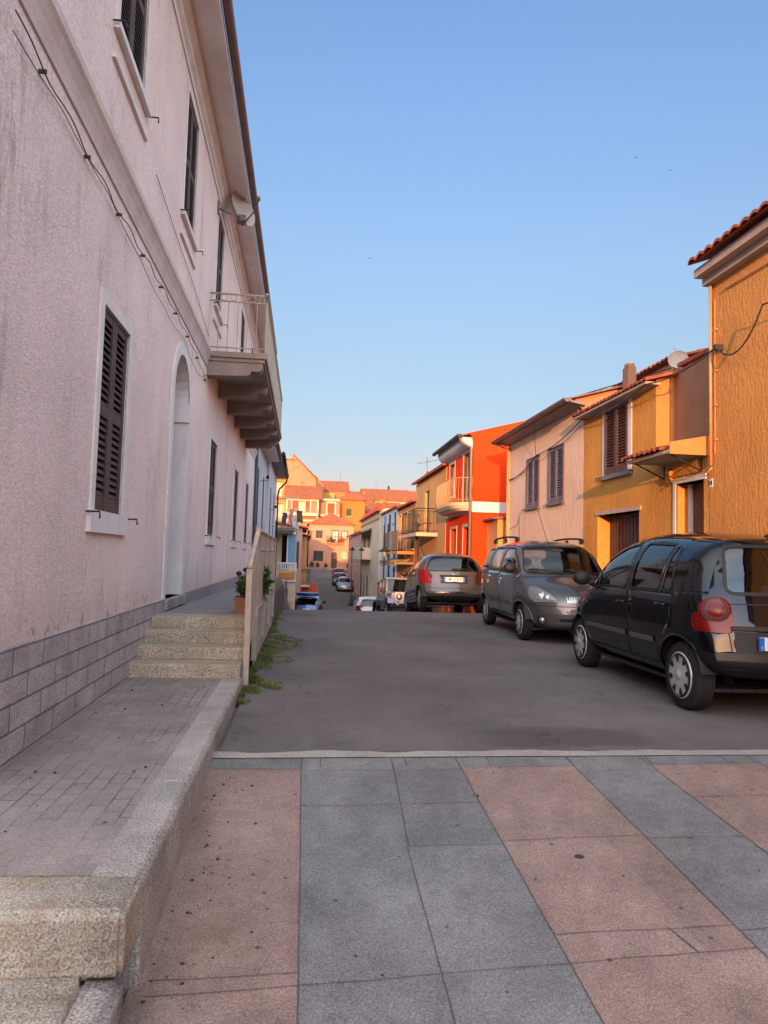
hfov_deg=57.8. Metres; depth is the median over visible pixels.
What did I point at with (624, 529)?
garage door
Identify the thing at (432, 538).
balcony house
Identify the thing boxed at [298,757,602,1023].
pavement
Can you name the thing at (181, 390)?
door
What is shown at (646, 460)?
yellow house
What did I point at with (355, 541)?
row house
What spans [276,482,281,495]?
window
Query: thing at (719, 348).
overhead cable
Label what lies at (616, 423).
window
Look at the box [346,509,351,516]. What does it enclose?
window
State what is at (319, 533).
window
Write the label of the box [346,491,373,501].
brick roof house
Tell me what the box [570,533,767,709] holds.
compact car
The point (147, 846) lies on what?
kerb
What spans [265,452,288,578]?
building
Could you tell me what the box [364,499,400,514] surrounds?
hill house
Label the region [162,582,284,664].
terrace
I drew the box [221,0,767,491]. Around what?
sky
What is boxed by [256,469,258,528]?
window
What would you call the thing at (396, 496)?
roof
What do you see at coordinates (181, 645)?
terrace steps
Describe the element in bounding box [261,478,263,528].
window
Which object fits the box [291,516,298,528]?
flag
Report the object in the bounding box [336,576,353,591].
parked car
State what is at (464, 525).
door
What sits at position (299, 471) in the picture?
peach block
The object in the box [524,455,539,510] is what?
window
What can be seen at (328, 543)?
old pink house
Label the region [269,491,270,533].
window
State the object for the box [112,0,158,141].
window
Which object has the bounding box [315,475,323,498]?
peach stair house
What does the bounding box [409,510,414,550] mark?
window
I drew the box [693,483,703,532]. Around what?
front door
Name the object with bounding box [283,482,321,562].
salmon house
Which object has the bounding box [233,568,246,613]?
planter
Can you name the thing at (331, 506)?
window
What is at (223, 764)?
pavement
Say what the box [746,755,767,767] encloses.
pavement
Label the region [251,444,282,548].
grey white house
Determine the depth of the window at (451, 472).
25.34 m
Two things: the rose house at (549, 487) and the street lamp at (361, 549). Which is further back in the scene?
the street lamp at (361, 549)
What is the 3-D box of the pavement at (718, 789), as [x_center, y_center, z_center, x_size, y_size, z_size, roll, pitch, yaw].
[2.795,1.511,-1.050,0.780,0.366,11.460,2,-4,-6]
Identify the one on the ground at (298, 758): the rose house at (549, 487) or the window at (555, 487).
the rose house at (549, 487)
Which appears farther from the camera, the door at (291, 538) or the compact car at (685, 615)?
the door at (291, 538)
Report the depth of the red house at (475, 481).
22.01 m
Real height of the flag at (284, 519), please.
1.151 m
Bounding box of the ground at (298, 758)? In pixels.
[82,570,750,983]
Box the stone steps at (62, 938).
[0,875,142,1023]
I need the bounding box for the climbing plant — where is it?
[262,566,275,600]
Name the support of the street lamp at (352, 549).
on the road
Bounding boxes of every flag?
[281,511,286,527]
[288,507,293,526]
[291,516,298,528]
[296,510,302,528]
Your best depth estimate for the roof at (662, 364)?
15.87 m
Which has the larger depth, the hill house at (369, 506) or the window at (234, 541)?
the hill house at (369, 506)
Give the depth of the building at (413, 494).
168.20 m
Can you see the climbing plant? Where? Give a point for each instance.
(267, 582)
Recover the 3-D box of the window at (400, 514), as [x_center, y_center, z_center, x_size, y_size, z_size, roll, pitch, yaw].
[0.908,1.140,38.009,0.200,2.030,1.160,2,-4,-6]
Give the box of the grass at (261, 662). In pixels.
[236,607,305,704]
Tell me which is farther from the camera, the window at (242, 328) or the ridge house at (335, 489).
the ridge house at (335, 489)
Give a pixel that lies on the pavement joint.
(297, 985)
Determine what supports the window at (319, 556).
in the old pink house at (328, 543)
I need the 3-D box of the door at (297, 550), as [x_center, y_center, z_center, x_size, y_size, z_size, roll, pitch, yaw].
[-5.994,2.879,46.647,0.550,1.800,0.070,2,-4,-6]
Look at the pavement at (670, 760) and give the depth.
4.72 m
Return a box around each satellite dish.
[217,191,260,225]
[668,348,688,370]
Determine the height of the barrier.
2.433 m
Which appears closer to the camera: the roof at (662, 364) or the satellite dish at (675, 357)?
the satellite dish at (675, 357)
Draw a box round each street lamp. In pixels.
[349,547,354,602]
[359,547,364,596]
[378,516,389,578]
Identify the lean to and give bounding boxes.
[482,516,505,567]
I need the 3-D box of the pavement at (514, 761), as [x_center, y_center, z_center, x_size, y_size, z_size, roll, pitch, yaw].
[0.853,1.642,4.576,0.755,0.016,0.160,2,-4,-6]
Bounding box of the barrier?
[300,577,318,591]
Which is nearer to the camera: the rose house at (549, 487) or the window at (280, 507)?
the rose house at (549, 487)
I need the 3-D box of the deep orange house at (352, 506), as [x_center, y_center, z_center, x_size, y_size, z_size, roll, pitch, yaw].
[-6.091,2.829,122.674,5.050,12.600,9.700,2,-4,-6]
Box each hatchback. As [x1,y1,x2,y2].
[295,592,325,609]
[348,596,376,610]
[401,549,481,612]
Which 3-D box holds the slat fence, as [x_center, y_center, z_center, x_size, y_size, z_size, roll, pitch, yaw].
[-3.431,3.534,24.095,0.056,3.114,23.002,2,-4,-6]
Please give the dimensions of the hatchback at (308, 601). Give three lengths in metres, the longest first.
4.095 x 1.966 x 1.663 m
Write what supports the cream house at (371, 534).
on the ground at (298, 758)
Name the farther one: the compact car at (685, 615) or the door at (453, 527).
the door at (453, 527)
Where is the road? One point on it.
(387, 681)
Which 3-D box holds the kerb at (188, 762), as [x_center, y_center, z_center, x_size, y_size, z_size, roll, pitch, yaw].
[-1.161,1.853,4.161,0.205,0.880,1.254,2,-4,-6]
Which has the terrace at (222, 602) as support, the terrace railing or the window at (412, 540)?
the terrace railing
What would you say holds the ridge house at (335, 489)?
on the ground at (298, 758)
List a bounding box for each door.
[161,342,191,599]
[286,531,296,562]
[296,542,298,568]
[331,555,336,567]
[427,492,428,532]
[448,526,456,612]
[462,451,469,501]
[462,524,467,612]
[610,512,638,559]
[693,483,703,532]
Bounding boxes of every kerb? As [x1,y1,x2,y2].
[84,781,189,1002]
[154,723,218,827]
[193,692,234,744]
[214,677,242,709]
[306,568,347,569]
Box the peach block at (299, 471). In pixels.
[275,453,316,520]
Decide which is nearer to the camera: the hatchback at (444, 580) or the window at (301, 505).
the hatchback at (444, 580)
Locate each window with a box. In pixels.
[85,286,137,535]
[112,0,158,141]
[180,77,202,268]
[205,431,219,544]
[213,210,225,338]
[231,464,240,547]
[239,304,245,351]
[243,479,248,548]
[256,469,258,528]
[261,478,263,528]
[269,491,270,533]
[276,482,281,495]
[276,504,282,517]
[298,501,305,511]
[313,551,322,560]
[315,530,322,538]
[327,503,334,513]
[331,530,338,542]
[341,530,347,538]
[341,551,346,558]
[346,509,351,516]
[398,514,401,548]
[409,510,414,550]
[447,460,455,499]
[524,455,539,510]
[543,443,564,506]
[595,398,632,480]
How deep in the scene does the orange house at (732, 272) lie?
9.42 m
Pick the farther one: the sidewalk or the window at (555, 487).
the window at (555, 487)
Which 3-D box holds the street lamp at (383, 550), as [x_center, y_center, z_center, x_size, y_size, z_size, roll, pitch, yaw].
[-0.010,2.639,31.102,0.540,4.912,0.540,2,-4,-6]
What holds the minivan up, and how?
on the road
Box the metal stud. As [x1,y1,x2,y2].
[574,854,583,857]
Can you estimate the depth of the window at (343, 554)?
104.90 m
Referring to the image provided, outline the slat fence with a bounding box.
[272,576,289,621]
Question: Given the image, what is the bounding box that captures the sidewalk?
[0,678,221,875]
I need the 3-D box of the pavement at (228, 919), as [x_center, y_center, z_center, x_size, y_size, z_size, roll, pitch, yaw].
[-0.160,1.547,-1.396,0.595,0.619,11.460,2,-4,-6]
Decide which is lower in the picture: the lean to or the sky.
the lean to
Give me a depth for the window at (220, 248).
11.98 m
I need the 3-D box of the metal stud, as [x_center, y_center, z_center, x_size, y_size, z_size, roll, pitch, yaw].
[0.946,1.668,3.375,0.047,0.010,0.048,2,-4,-6]
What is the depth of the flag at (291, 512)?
40.00 m
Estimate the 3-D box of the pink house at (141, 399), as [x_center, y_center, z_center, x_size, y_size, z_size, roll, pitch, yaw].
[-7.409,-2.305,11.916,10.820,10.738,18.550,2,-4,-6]
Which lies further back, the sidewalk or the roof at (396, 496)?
the roof at (396, 496)
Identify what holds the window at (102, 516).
in the pink house at (141, 399)
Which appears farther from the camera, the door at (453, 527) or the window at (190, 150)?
the door at (453, 527)
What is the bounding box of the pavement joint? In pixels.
[143,755,767,1023]
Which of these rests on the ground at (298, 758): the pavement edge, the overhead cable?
the pavement edge
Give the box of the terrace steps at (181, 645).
[129,613,244,678]
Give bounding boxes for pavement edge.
[212,749,767,757]
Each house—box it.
[0,0,282,766]
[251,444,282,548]
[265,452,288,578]
[275,521,309,600]
[275,527,296,608]
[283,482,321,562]
[301,534,310,582]
[307,513,355,568]
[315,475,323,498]
[318,499,339,517]
[321,471,349,498]
[338,491,366,532]
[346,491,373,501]
[346,530,360,596]
[348,502,393,596]
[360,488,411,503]
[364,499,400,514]
[380,471,429,577]
[380,504,402,580]
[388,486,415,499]
[401,457,447,611]
[432,420,525,612]
[490,367,682,568]
[572,348,708,569]
[688,200,767,559]
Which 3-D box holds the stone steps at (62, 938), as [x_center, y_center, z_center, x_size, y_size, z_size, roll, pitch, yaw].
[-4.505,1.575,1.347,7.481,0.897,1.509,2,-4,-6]
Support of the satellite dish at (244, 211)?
attached to the pink house at (141, 399)
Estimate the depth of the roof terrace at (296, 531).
40.73 m
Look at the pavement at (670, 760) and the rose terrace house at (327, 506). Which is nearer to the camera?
the pavement at (670, 760)
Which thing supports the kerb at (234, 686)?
on the ground at (298, 758)
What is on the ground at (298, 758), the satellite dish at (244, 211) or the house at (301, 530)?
the house at (301, 530)
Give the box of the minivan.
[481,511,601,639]
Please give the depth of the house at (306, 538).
58.01 m
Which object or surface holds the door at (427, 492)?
in the balcony house at (432, 538)
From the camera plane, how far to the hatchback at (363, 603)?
32.98 m
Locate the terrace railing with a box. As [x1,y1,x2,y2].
[242,528,275,685]
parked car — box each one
[331,568,346,574]
[331,572,347,585]
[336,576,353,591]
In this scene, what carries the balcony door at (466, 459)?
in the red house at (475, 481)
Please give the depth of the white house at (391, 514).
42.11 m
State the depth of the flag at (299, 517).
39.66 m
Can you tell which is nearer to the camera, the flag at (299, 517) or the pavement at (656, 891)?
the pavement at (656, 891)
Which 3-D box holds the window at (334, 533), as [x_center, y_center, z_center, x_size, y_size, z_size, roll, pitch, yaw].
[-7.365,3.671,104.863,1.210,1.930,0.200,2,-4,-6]
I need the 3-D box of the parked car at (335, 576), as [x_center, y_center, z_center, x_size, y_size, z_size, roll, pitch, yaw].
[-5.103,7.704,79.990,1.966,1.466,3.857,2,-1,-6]
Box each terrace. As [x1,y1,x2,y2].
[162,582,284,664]
[276,496,298,534]
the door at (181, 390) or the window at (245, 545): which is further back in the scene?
the window at (245, 545)
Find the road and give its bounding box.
[220,563,767,751]
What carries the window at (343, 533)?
in the old pink house at (328, 543)
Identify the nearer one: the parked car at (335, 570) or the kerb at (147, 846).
the kerb at (147, 846)
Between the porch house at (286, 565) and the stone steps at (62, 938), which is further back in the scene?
the porch house at (286, 565)
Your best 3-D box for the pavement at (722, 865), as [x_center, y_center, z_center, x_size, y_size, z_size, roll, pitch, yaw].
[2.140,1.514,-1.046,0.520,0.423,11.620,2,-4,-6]
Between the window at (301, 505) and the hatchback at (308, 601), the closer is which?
the hatchback at (308, 601)
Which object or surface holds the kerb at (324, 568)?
on the ground at (298, 758)
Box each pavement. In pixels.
[120,769,300,1023]
[208,758,300,769]
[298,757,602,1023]
[456,757,572,766]
[461,766,767,1023]
[565,756,767,955]
[638,756,758,764]
[650,764,767,853]
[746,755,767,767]
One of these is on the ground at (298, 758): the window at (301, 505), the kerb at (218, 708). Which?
the kerb at (218, 708)
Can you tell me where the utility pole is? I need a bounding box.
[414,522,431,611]
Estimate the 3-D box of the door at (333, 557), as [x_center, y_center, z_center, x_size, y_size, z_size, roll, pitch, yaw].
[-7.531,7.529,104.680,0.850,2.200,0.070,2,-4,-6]
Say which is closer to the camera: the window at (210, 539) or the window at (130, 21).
the window at (130, 21)
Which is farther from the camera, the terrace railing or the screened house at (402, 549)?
the screened house at (402, 549)
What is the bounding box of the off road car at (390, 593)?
[372,577,432,611]
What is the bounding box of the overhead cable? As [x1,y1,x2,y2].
[509,302,767,480]
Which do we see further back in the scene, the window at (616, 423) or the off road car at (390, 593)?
the off road car at (390, 593)
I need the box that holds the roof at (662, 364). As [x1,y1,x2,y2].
[611,348,706,387]

